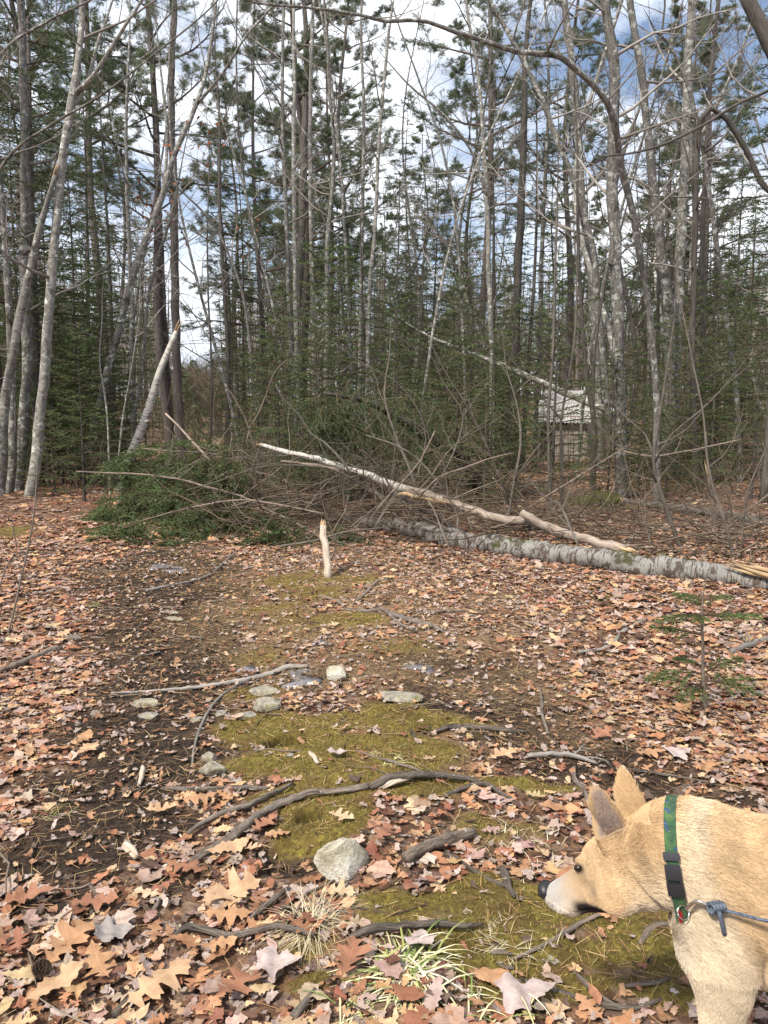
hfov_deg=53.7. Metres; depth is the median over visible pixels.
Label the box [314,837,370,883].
rock
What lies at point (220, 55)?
pine tree
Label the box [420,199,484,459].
bare tree
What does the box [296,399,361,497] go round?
young fir
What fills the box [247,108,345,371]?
pine tree
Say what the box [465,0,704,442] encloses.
bare tree
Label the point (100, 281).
young fir
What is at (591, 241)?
bare tree
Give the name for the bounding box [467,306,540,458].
young fir
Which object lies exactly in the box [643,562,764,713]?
fir
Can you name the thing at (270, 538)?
fir bough
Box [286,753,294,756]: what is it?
rock
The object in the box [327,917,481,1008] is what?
grass tuft
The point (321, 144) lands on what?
pine tree
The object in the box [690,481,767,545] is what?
bare branch
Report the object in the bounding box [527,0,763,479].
bare tree
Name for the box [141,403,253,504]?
bare branch
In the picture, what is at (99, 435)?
young fir
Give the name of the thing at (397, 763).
dead branch
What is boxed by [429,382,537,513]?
young fir
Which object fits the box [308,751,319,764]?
wood chip
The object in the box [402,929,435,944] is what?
fallen leaf
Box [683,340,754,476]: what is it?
young fir
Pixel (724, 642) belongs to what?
dead branch
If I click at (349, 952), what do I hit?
fallen leaf
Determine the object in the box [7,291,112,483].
young fir
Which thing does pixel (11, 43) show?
bare tree
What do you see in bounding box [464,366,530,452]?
young fir
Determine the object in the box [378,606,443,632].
dead branch
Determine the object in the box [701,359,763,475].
young fir
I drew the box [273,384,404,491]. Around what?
bare branch
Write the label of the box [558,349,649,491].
young fir
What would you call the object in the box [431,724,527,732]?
tree root
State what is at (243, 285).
fir tree
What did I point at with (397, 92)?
sky
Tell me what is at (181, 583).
dead branch
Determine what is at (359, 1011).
grass tuft
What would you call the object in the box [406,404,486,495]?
young fir
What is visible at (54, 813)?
grass tuft
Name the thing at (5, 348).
young fir
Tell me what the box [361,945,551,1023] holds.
grass tuft
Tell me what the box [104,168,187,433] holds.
bare tree
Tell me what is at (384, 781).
tree root
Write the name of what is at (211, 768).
rock
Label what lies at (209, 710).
dead branch
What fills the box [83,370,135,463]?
young fir
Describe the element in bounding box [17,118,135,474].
fir tree
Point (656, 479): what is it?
bare shrub
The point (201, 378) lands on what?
woods
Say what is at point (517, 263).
spruce
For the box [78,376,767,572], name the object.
brushwood
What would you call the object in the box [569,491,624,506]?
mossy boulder
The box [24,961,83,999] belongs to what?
fallen leaf
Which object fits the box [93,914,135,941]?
fallen leaf
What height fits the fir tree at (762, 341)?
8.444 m
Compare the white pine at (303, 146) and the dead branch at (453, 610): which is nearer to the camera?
the dead branch at (453, 610)
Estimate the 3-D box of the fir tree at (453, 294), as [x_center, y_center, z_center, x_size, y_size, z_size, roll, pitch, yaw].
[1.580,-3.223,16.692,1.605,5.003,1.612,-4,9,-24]
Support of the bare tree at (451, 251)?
on the ground
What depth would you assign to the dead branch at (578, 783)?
3.01 m
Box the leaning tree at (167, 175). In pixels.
[79,0,276,482]
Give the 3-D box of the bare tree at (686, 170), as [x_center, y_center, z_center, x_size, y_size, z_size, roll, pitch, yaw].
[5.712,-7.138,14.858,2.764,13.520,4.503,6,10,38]
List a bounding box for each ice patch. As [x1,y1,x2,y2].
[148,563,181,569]
[162,568,187,573]
[236,665,257,673]
[281,674,322,688]
[289,668,309,676]
[310,638,328,645]
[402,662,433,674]
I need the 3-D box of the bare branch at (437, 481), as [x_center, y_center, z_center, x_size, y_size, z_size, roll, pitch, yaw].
[0.115,-0.668,8.519,1.398,1.916,0.638,5,9,33]
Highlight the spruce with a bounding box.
[485,0,563,469]
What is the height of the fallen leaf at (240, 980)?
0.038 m
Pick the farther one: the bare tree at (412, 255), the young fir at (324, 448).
the bare tree at (412, 255)
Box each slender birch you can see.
[98,0,219,459]
[126,63,247,442]
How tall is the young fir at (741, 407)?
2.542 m
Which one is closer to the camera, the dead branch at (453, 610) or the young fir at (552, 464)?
the dead branch at (453, 610)
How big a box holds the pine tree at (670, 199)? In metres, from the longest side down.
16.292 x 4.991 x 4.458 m
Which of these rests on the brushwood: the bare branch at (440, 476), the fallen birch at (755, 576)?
the bare branch at (440, 476)
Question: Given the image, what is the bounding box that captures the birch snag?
[115,319,182,490]
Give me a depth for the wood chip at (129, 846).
2.58 m
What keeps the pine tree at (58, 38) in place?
on the ground
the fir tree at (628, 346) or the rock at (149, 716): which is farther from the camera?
the fir tree at (628, 346)
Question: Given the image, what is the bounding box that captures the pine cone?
[31,959,51,977]
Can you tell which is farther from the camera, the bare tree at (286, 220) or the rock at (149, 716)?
the bare tree at (286, 220)
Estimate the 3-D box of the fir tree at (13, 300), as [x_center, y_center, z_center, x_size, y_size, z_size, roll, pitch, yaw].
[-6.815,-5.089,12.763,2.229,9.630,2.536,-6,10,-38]
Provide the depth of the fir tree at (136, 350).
43.95 m
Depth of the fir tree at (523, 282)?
20.46 m
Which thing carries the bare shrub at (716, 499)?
on the ground
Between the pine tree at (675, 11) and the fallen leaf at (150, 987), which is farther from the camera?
the pine tree at (675, 11)
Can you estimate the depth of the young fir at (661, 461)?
14.96 m
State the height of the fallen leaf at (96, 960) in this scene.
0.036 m
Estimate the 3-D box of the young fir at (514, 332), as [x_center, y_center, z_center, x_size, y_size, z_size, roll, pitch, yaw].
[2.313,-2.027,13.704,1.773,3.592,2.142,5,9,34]
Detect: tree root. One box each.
[162,785,270,792]
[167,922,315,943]
[177,783,370,872]
[186,783,291,833]
[346,919,484,938]
[369,771,479,789]
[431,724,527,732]
[435,781,515,806]
[515,978,662,1009]
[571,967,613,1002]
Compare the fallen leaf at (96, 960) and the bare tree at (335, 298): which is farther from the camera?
the bare tree at (335, 298)
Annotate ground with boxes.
[0,395,767,1023]
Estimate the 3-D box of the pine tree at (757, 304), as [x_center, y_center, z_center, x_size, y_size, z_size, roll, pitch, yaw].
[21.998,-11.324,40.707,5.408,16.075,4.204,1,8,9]
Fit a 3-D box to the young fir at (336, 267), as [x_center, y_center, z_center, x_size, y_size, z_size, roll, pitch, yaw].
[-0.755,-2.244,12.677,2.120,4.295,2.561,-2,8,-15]
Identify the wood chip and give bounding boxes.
[121,841,138,859]
[137,765,145,785]
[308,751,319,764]
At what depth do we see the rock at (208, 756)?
3.22 m
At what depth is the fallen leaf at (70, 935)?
2.11 m
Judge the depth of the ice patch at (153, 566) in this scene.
7.06 m
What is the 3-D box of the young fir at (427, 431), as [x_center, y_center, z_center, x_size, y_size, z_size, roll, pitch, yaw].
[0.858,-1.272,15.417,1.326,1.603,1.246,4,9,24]
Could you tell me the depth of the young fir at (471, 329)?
12.28 m
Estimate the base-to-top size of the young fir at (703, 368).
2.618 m
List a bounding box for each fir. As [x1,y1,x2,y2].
[0,287,53,446]
[0,288,66,460]
[0,289,107,486]
[0,295,50,445]
[0,308,31,410]
[0,311,45,464]
[0,420,27,479]
[1,241,110,478]
[5,317,73,450]
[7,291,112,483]
[7,397,50,482]
[15,408,89,492]
[16,284,125,467]
[16,323,137,501]
[30,259,165,484]
[31,305,95,441]
[44,342,134,480]
[45,269,176,461]
[46,338,83,467]
[46,399,86,484]
[62,400,129,486]
[66,390,139,468]
[75,402,142,467]
[75,423,324,541]
[82,353,153,455]
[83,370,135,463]
[205,326,273,450]
[213,314,345,495]
[217,353,279,473]
[222,348,295,487]
[230,285,328,482]
[242,329,311,469]
[250,378,486,509]
[252,243,390,480]
[259,307,362,501]
[280,319,373,499]
[282,244,406,493]
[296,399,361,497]
[330,394,399,497]
[348,294,453,491]
[357,285,447,474]
[363,344,452,492]
[364,399,411,485]
[383,403,432,466]
[397,269,516,494]
[399,336,514,500]
[399,373,431,420]
[399,410,441,473]
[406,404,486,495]
[410,337,478,467]
[415,309,483,452]
[417,312,522,498]
[428,353,488,459]
[429,328,554,488]
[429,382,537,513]
[430,347,480,443]
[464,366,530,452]
[465,360,545,495]
[465,366,519,456]
[467,297,563,489]
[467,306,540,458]
[476,253,623,500]
[477,343,530,452]
[480,387,524,469]
[523,390,564,469]
[557,418,589,477]
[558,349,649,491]
[584,344,666,475]
[600,397,684,496]
[613,279,743,486]
[615,404,703,496]
[627,315,724,496]
[628,337,663,466]
[630,361,708,470]
[632,401,661,454]
[634,433,676,477]
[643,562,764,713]
[651,274,764,474]
[664,378,741,479]
[674,301,767,479]
[675,356,749,467]
[681,408,703,464]
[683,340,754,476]
[696,305,767,498]
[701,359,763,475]
[706,347,764,454]
[719,367,763,449]
[742,370,767,467]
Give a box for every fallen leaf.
[0,881,53,903]
[21,695,51,704]
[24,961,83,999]
[44,918,95,961]
[64,888,118,911]
[77,729,93,741]
[77,742,98,753]
[80,939,116,978]
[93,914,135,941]
[121,959,190,1007]
[144,800,178,811]
[164,859,205,872]
[179,792,217,805]
[197,935,236,952]
[198,866,261,901]
[201,903,250,929]
[205,837,247,853]
[216,966,262,994]
[252,813,277,828]
[255,945,302,979]
[264,828,290,837]
[316,878,355,896]
[327,747,346,753]
[328,807,353,820]
[333,936,374,975]
[373,822,395,839]
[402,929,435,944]
[471,967,509,986]
[489,746,515,758]
[494,972,555,1014]
[591,725,611,737]
[637,748,661,757]
[663,746,690,759]
[667,702,691,714]
[699,758,720,772]
[729,752,757,762]
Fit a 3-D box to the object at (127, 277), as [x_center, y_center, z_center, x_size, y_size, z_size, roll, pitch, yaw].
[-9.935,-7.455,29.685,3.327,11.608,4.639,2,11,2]
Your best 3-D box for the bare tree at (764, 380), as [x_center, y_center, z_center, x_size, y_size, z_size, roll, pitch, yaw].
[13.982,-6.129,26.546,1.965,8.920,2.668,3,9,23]
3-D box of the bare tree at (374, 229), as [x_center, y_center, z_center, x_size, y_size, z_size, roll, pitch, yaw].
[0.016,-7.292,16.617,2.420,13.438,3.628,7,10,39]
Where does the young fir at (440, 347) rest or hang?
on the ground
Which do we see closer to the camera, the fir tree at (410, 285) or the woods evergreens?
the fir tree at (410, 285)
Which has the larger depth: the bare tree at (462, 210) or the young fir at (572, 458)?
the bare tree at (462, 210)
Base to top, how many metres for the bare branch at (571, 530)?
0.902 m
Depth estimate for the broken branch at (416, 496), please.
8.54 m
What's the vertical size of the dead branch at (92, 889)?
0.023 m
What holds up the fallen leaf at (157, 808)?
on the ground
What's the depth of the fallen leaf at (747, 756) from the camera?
3.21 m
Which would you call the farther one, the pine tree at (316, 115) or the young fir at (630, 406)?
the pine tree at (316, 115)
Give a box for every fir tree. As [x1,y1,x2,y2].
[0,0,76,376]
[0,0,102,474]
[0,0,137,485]
[0,4,45,350]
[0,41,64,480]
[0,69,83,471]
[0,135,96,469]
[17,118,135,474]
[18,41,159,464]
[62,180,115,400]
[63,33,170,465]
[64,229,118,452]
[75,205,143,443]
[114,233,174,457]
[119,270,150,427]
[142,343,163,442]
[192,93,269,454]
[200,227,246,455]
[207,132,279,460]
[216,212,275,458]
[225,161,288,443]
[236,221,285,439]
[261,208,336,445]
[306,221,357,447]
[329,192,373,457]
[330,177,410,445]
[341,147,442,478]
[362,353,379,427]
[371,98,447,454]
[383,167,459,469]
[387,232,435,440]
[404,174,462,464]
[426,303,449,415]
[429,250,482,451]
[448,193,498,454]
[454,55,549,457]
[461,7,586,468]
[486,300,510,435]
[487,228,547,461]
[504,271,534,440]
[524,145,587,384]
[527,321,551,434]
[553,283,572,389]
[579,254,630,447]
[606,133,688,438]
[610,286,640,427]
[623,90,708,442]
[636,22,735,414]
[680,165,764,448]
[683,94,767,447]
[697,165,767,451]
[698,8,767,502]
[754,264,767,382]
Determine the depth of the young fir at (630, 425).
12.58 m
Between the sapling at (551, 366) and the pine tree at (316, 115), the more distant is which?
the pine tree at (316, 115)
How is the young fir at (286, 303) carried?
on the ground
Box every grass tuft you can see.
[32,804,76,821]
[245,866,379,970]
[285,971,425,1023]
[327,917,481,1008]
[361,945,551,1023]
[371,744,415,765]
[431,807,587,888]
[467,912,563,970]
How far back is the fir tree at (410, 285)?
25.90 m
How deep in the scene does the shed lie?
25.29 m
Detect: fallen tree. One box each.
[393,314,642,426]
[620,488,767,522]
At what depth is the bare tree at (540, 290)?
17.72 m
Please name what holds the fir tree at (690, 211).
on the ground
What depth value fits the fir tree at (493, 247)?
22.78 m
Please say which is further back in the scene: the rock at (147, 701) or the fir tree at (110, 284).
the fir tree at (110, 284)
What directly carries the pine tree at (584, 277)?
on the ground
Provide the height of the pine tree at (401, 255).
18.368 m
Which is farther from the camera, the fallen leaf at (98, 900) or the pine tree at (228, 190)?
the pine tree at (228, 190)
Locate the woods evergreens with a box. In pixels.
[2,202,767,429]
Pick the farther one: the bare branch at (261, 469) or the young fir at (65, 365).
the young fir at (65, 365)
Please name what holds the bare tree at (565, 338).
on the ground
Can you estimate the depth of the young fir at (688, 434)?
16.78 m
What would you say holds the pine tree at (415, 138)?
on the ground
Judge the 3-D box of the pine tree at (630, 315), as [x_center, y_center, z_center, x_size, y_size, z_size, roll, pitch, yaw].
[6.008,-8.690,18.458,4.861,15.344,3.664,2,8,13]
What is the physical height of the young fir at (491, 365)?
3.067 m
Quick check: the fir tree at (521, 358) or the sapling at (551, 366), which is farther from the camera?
the fir tree at (521, 358)
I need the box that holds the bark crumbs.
[0,543,767,1023]
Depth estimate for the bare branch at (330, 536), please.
7.78 m
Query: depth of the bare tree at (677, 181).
23.09 m
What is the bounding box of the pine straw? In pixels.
[0,511,767,1023]
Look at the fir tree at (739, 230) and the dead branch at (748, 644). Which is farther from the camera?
the fir tree at (739, 230)
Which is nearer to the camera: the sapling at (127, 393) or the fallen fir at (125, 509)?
the fallen fir at (125, 509)
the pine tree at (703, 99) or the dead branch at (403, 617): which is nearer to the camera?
the dead branch at (403, 617)
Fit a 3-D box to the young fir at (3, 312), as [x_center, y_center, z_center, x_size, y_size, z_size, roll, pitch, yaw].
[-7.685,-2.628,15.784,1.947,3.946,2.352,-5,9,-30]
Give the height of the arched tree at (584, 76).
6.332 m
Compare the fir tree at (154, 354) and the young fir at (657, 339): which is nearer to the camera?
the young fir at (657, 339)
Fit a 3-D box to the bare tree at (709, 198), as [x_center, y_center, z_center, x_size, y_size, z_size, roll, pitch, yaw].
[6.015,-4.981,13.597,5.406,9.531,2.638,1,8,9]
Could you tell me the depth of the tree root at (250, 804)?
2.80 m
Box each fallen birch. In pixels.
[212,432,767,591]
[225,377,408,499]
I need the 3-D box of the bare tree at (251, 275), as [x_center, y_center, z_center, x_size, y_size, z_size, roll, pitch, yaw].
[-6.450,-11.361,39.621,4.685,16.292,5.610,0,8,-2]
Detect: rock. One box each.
[90,710,100,715]
[129,698,158,707]
[137,712,158,721]
[162,610,177,613]
[165,616,183,620]
[190,716,202,722]
[199,760,226,776]
[201,751,217,762]
[215,710,227,716]
[235,711,256,718]
[248,685,277,696]
[253,697,280,712]
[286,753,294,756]
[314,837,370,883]
[326,665,345,680]
[378,691,423,702]
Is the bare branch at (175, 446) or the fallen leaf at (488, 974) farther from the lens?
the bare branch at (175, 446)
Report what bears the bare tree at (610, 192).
on the ground
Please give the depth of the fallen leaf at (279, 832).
2.60 m
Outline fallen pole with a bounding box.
[404,486,636,553]
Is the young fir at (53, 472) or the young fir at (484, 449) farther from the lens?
the young fir at (53, 472)
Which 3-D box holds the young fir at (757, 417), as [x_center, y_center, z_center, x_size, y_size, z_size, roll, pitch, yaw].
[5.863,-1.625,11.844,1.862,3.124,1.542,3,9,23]
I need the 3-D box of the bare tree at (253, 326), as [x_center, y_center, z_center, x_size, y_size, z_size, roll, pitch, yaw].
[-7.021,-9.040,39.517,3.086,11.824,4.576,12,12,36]
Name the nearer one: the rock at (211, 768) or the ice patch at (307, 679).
the rock at (211, 768)
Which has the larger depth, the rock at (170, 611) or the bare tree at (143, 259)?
the bare tree at (143, 259)
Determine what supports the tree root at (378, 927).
on the ground
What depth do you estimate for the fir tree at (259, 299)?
20.26 m
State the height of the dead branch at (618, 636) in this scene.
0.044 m
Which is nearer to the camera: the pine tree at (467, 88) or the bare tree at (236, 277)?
the bare tree at (236, 277)
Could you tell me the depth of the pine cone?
1.97 m
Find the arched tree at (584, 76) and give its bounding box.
[240,0,741,508]
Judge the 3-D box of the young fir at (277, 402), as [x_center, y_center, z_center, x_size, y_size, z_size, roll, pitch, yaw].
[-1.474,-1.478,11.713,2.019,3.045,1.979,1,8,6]
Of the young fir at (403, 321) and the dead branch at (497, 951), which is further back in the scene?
the young fir at (403, 321)
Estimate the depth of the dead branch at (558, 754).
3.25 m
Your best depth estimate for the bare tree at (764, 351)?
40.86 m
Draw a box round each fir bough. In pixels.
[77,523,155,543]
[117,526,210,546]
[173,448,247,507]
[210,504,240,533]
[225,509,376,551]
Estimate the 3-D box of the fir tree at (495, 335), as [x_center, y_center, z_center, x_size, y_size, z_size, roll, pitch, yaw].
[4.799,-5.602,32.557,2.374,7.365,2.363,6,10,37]
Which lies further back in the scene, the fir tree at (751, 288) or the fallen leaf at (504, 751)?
the fir tree at (751, 288)
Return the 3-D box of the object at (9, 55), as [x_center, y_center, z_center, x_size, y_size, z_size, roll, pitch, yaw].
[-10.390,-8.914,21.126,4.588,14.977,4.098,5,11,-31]
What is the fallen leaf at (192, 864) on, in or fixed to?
on the ground
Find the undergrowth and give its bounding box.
[6,348,766,497]
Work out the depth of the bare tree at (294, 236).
16.01 m
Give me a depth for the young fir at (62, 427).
13.41 m
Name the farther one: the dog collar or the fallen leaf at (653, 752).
the fallen leaf at (653, 752)
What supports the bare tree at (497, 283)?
on the ground
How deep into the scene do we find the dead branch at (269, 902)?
2.26 m
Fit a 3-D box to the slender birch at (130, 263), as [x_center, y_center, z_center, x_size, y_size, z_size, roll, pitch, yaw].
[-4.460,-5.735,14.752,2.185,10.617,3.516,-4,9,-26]
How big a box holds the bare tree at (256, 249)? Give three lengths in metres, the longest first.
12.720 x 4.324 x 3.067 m
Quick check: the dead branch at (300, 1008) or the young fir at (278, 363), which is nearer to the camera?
the dead branch at (300, 1008)
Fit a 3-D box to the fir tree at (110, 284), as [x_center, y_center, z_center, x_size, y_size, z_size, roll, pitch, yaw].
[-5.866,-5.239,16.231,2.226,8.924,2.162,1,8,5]
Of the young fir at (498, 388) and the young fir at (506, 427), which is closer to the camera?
the young fir at (506, 427)
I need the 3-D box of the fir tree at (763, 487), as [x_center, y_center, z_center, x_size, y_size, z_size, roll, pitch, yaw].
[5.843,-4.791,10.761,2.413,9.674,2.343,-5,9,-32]
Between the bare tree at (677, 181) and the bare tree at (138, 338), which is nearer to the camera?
the bare tree at (677, 181)
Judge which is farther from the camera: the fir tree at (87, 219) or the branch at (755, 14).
the fir tree at (87, 219)
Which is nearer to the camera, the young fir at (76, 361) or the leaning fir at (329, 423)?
the leaning fir at (329, 423)
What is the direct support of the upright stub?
on the ground
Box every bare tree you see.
[0,0,91,141]
[0,0,154,490]
[0,0,218,268]
[0,0,237,497]
[0,1,132,493]
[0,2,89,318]
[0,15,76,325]
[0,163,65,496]
[1,0,122,383]
[55,75,261,476]
[67,0,252,443]
[70,198,145,418]
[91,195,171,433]
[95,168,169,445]
[104,0,242,462]
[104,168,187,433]
[113,235,155,444]
[115,0,336,451]
[137,168,199,432]
[149,0,253,461]
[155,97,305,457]
[200,0,368,452]
[210,0,338,447]
[217,138,287,421]
[220,0,350,478]
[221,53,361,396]
[230,250,281,429]
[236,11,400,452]
[237,0,401,479]
[248,144,337,454]
[269,231,334,373]
[270,0,377,454]
[276,0,439,470]
[286,175,358,395]
[320,0,381,460]
[333,0,410,454]
[337,0,512,444]
[340,0,552,453]
[345,116,423,453]
[364,0,581,487]
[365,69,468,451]
[369,133,460,415]
[390,124,463,409]
[391,0,534,456]
[392,0,550,473]
[415,142,499,431]
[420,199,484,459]
[436,0,623,445]
[436,29,549,451]
[453,0,722,489]
[459,67,560,385]
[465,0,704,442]
[486,0,591,468]
[487,200,525,363]
[527,0,713,474]
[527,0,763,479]
[535,0,667,469]
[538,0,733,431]
[543,0,743,498]
[544,255,582,389]
[547,255,587,389]
[559,5,686,463]
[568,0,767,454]
[573,53,704,455]
[579,6,767,482]
[581,0,766,475]
[587,0,767,350]
[598,0,766,469]
[598,8,730,393]
[631,111,739,388]
[681,71,767,491]
[681,135,762,400]
[681,175,740,399]
[687,148,762,429]
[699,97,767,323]
[713,104,767,223]
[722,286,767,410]
[723,47,767,417]
[731,192,767,401]
[737,125,767,265]
[744,187,767,337]
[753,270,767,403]
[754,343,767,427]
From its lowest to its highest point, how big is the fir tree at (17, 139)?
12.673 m
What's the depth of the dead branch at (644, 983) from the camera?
1.95 m
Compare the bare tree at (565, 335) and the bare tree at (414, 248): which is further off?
the bare tree at (565, 335)
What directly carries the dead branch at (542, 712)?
on the ground
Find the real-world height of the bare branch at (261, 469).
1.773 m
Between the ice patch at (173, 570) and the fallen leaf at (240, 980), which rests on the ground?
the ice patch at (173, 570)
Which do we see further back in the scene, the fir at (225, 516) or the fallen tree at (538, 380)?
the fallen tree at (538, 380)
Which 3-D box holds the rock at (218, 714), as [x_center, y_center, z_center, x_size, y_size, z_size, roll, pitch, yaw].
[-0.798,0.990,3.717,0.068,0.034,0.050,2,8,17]
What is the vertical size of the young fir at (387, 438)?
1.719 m
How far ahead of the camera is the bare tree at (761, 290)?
29.65 m
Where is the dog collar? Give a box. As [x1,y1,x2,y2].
[663,795,689,927]
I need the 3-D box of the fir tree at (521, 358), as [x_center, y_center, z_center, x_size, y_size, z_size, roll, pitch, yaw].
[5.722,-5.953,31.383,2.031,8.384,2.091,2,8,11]
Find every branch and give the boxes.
[0,645,62,672]
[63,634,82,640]
[76,413,331,544]
[88,883,97,919]
[111,664,307,693]
[111,965,167,1018]
[118,462,338,537]
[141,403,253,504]
[145,551,236,591]
[151,888,165,910]
[160,426,185,462]
[165,413,251,468]
[185,413,397,508]
[191,674,257,763]
[225,386,277,506]
[246,359,287,444]
[249,886,289,918]
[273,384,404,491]
[278,449,430,549]
[280,447,455,527]
[289,987,316,1019]
[315,462,399,560]
[318,594,345,605]
[320,419,454,534]
[342,371,458,528]
[346,608,417,631]
[351,577,392,605]
[356,750,421,770]
[363,399,476,518]
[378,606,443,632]
[385,427,513,496]
[398,492,450,505]
[401,827,476,862]
[410,729,419,744]
[416,609,476,613]
[428,453,457,551]
[444,850,518,898]
[491,948,511,955]
[496,962,513,970]
[513,913,601,959]
[519,407,632,513]
[519,509,563,538]
[521,455,587,546]
[527,745,612,767]
[539,687,549,734]
[571,765,588,804]
[578,612,657,653]
[594,0,767,156]
[615,395,749,458]
[616,767,708,782]
[624,977,669,988]
[638,921,669,945]
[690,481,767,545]
[707,638,740,645]
[728,628,767,654]
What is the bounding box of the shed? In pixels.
[532,390,613,460]
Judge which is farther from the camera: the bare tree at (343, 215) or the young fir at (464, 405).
the bare tree at (343, 215)
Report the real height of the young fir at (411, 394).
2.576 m
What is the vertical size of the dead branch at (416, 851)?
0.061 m
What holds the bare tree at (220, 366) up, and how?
on the ground
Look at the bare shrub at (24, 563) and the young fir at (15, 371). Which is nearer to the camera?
the bare shrub at (24, 563)
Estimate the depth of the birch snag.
12.61 m
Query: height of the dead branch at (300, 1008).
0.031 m
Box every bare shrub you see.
[0,443,84,634]
[301,299,515,521]
[403,327,568,533]
[577,270,762,547]
[624,259,767,558]
[704,458,737,528]
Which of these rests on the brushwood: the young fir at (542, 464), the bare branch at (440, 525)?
the bare branch at (440, 525)
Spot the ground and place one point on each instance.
(280, 847)
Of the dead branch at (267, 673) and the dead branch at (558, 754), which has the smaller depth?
the dead branch at (558, 754)
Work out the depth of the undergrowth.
14.60 m
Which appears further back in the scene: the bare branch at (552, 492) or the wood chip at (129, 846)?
the bare branch at (552, 492)
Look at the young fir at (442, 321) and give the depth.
19.85 m
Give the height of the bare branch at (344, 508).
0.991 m
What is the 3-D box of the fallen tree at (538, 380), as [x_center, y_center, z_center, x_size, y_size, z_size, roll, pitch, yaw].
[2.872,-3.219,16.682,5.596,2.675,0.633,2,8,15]
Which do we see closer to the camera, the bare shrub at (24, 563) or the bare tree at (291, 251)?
the bare shrub at (24, 563)
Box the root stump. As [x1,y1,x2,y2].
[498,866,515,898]
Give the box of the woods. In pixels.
[0,194,767,442]
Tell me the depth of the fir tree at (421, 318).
18.41 m
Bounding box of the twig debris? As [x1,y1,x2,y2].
[0,486,767,1023]
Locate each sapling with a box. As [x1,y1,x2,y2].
[68,254,121,493]
[115,265,154,480]
[466,126,641,512]
[474,41,584,516]
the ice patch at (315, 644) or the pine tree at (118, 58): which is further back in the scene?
the pine tree at (118, 58)
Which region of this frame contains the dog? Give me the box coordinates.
[538,765,767,1023]
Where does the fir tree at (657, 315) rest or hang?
on the ground
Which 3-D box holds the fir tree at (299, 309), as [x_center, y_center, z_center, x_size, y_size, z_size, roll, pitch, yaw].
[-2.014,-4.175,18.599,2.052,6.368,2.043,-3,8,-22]
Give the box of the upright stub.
[319,519,332,577]
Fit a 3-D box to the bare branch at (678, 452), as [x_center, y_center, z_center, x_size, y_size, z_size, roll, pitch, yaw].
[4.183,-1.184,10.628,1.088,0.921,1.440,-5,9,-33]
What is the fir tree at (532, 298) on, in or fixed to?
on the ground
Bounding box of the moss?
[207,576,692,1011]
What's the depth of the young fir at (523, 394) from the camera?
12.68 m
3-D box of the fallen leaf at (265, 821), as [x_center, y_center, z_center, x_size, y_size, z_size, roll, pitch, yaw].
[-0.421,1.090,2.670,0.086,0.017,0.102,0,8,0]
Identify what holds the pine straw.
on the ground
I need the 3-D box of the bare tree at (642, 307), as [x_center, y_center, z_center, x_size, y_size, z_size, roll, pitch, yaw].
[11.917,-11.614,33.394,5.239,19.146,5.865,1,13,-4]
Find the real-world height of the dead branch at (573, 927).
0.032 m
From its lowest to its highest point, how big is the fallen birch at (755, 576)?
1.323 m
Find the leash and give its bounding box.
[684,900,767,935]
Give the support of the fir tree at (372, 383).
on the ground
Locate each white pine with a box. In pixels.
[151,19,173,427]
[167,0,187,458]
[283,0,308,437]
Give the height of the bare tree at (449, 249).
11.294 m
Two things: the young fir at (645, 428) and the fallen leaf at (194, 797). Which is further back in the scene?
the young fir at (645, 428)
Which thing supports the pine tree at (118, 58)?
on the ground
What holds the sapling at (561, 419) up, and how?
on the ground
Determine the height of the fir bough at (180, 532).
0.248 m
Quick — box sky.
[0,0,767,394]
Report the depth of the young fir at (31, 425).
12.51 m
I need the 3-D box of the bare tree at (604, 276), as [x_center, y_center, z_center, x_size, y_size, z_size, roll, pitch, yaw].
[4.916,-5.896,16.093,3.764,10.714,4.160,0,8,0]
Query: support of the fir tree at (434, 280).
on the ground
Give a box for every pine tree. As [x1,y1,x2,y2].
[0,0,129,287]
[0,0,182,407]
[0,1,89,339]
[33,0,256,459]
[64,50,188,414]
[178,49,280,443]
[179,0,335,457]
[227,0,402,422]
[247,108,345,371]
[253,120,336,357]
[256,0,415,450]
[262,0,395,407]
[267,93,358,434]
[344,180,422,435]
[382,123,466,423]
[399,0,608,461]
[416,17,530,428]
[494,0,664,388]
[533,140,611,390]
[547,189,626,388]
[583,0,737,428]
[625,0,762,424]
[625,0,767,446]
[737,236,767,371]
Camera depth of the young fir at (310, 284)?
12.22 m
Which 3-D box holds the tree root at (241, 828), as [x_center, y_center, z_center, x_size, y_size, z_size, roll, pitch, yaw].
[-0.399,1.082,2.708,0.739,0.102,0.168,-5,9,-32]
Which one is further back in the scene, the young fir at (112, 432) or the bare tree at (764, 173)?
the bare tree at (764, 173)
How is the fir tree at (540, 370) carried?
on the ground
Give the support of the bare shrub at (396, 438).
on the ground
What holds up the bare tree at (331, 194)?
on the ground
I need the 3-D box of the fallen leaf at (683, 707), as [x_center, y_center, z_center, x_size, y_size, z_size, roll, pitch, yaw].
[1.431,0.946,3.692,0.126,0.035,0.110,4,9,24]
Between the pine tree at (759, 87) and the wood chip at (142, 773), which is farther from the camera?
the pine tree at (759, 87)
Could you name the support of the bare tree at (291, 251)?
on the ground
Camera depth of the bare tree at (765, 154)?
25.69 m

